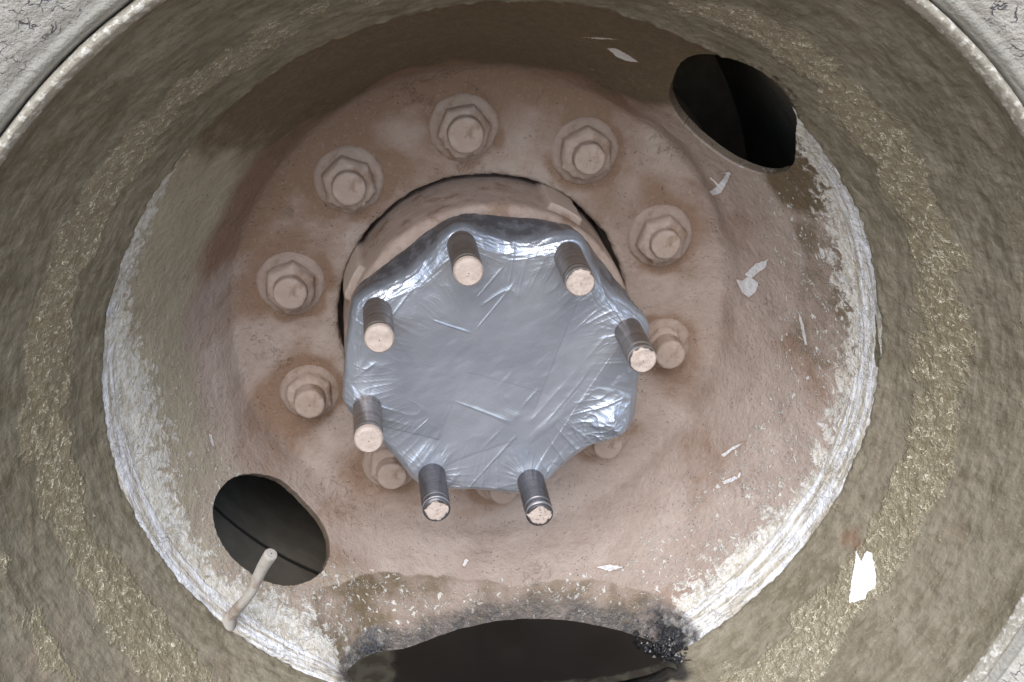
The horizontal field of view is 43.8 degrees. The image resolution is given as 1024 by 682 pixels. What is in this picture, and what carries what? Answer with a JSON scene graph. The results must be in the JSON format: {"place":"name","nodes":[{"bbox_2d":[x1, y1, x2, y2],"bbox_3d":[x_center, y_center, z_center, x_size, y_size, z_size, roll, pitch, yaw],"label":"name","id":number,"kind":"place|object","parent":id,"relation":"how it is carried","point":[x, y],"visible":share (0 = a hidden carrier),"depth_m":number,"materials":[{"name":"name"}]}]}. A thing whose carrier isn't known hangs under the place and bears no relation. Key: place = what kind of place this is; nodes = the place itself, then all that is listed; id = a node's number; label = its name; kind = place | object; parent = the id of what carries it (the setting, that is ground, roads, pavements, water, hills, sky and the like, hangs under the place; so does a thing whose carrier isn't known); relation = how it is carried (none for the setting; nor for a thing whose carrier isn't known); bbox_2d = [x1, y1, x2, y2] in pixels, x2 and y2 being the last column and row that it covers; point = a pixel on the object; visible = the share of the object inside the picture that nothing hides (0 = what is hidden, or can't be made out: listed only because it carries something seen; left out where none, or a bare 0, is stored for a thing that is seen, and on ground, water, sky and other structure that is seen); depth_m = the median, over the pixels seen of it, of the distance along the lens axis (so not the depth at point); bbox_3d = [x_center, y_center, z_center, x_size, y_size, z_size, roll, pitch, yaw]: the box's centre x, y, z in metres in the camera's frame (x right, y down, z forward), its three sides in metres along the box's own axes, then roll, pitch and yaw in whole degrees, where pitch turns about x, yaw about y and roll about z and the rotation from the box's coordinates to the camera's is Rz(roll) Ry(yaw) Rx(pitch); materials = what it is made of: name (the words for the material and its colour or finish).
{"place":"outdoors","nodes":[
{"label":"outdoors","id":0,"kind":"place"},
{"bbox_2d":[0,0,1023,681],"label":"truck wheel","id":1,"kind":"object","parent":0,"point":[798,224],"visible":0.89,"depth_m":0.72,"materials":[{"name":"paint"}]},
{"bbox_2d":[342,213,648,492],"bbox_3d":[-0.009,0.013,0.738,0.180,0.175,0.037,-5,25,-6],"label":"duct tape cover","id":2,"kind":"object","parent":1,"relation":"attached to","point":[507,370],"visible":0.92,"depth_m":0.73,"materials":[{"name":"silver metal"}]},
{"bbox_2d":[347,619,690,681],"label":"wheel hole","id":3,"kind":"object","parent":1,"relation":"in","point":[534,650],"visible":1,"depth_m":0.79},
{"bbox_2d":[632,621,688,663],"bbox_3d":[0.090,0.188,0.787,0.039,0.012,0.018,15,30,32],"label":"oily grit","id":4,"kind":"object","parent":1,"relation":"in","point":[676,656],"visible":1,"depth_m":0.78,"materials":[{"name":"soil"}]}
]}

